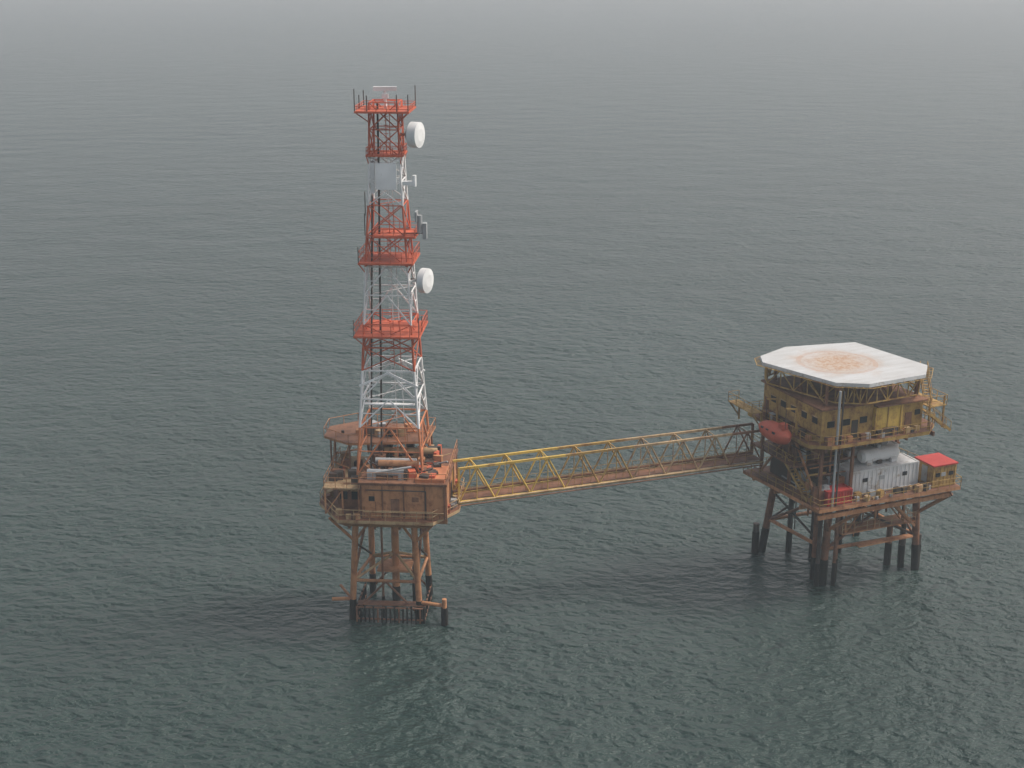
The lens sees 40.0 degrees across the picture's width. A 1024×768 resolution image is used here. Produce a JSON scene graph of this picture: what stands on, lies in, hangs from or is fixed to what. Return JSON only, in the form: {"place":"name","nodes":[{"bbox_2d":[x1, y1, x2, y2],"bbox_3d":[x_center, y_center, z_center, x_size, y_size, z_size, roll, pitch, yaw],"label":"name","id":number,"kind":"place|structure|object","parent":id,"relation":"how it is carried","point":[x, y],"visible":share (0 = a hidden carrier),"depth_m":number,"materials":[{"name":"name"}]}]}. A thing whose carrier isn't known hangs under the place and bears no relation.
{"place":"outdoors","nodes":[
{"label":"outdoors","id":0,"kind":"place"},
{"bbox_2d":[0,0,1023,767],"bbox_3d":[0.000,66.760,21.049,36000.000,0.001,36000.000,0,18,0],"label":"water","id":1,"kind":"structure","parent":0,"point":[652,216],"depth_m":245.81,"materials":[{"name":"grey liquid"}]},
{"bbox_2d":[319,413,464,625],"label":"wellhead platform","id":2,"kind":"structure","parent":1,"relation":"in","point":[396,494],"depth_m":148.61,"materials":[{"name":"orange paint"}]},
{"bbox_2d":[353,85,433,474],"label":"lattice radio tower","id":3,"kind":"structure","parent":2,"relation":"on","point":[383,176],"depth_m":141.55,"materials":[{"name":"red metal"}]},
{"bbox_2d":[728,342,961,586],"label":"production platform","id":4,"kind":"structure","parent":1,"relation":"in","point":[852,396],"depth_m":155.49,"materials":[{"name":"orange metal"}]},
{"bbox_2d":[450,422,763,505],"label":"truss footbridge","id":5,"kind":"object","parent":4,"relation":"attached to","point":[525,486],"visible":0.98,"depth_m":154.47,"materials":[{"name":"yellow paint"}]},
{"bbox_2d":[759,398,797,444],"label":"lifeboat","id":6,"kind":"object","parent":4,"relation":"on","point":[776,432],"visible":1,"depth_m":152.94,"materials":[{"name":"paint"}]},
{"bbox_2d":[823,483,852,506],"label":"red container","id":7,"kind":"object","parent":4,"relation":"on","point":[844,490],"visible":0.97,"depth_m":152.76,"materials":[{"name":"metal"}]},
{"bbox_2d":[842,440,898,461],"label":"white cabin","id":8,"kind":"object","parent":4,"relation":"on","point":[846,451],"visible":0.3,"depth_m":157.94,"materials":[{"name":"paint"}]},
{"bbox_2d":[836,453,919,494],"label":"white cabin","id":9,"kind":"object","parent":4,"relation":"on","point":[901,470],"visible":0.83,"depth_m":156.28,"materials":[{"name":"metal"}]},
{"bbox_2d":[857,443,899,462],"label":"storage tank","id":10,"kind":"object","parent":9,"relation":"on","point":[878,452],"visible":1,"depth_m":156.53,"materials":[{"name":"white metal"}]},
{"bbox_2d":[914,453,958,487],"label":"storage cabin","id":11,"kind":"object","parent":4,"relation":"on","point":[937,467],"visible":0.95,"depth_m":157.88,"materials":[{"name":"metal"}]}
]}

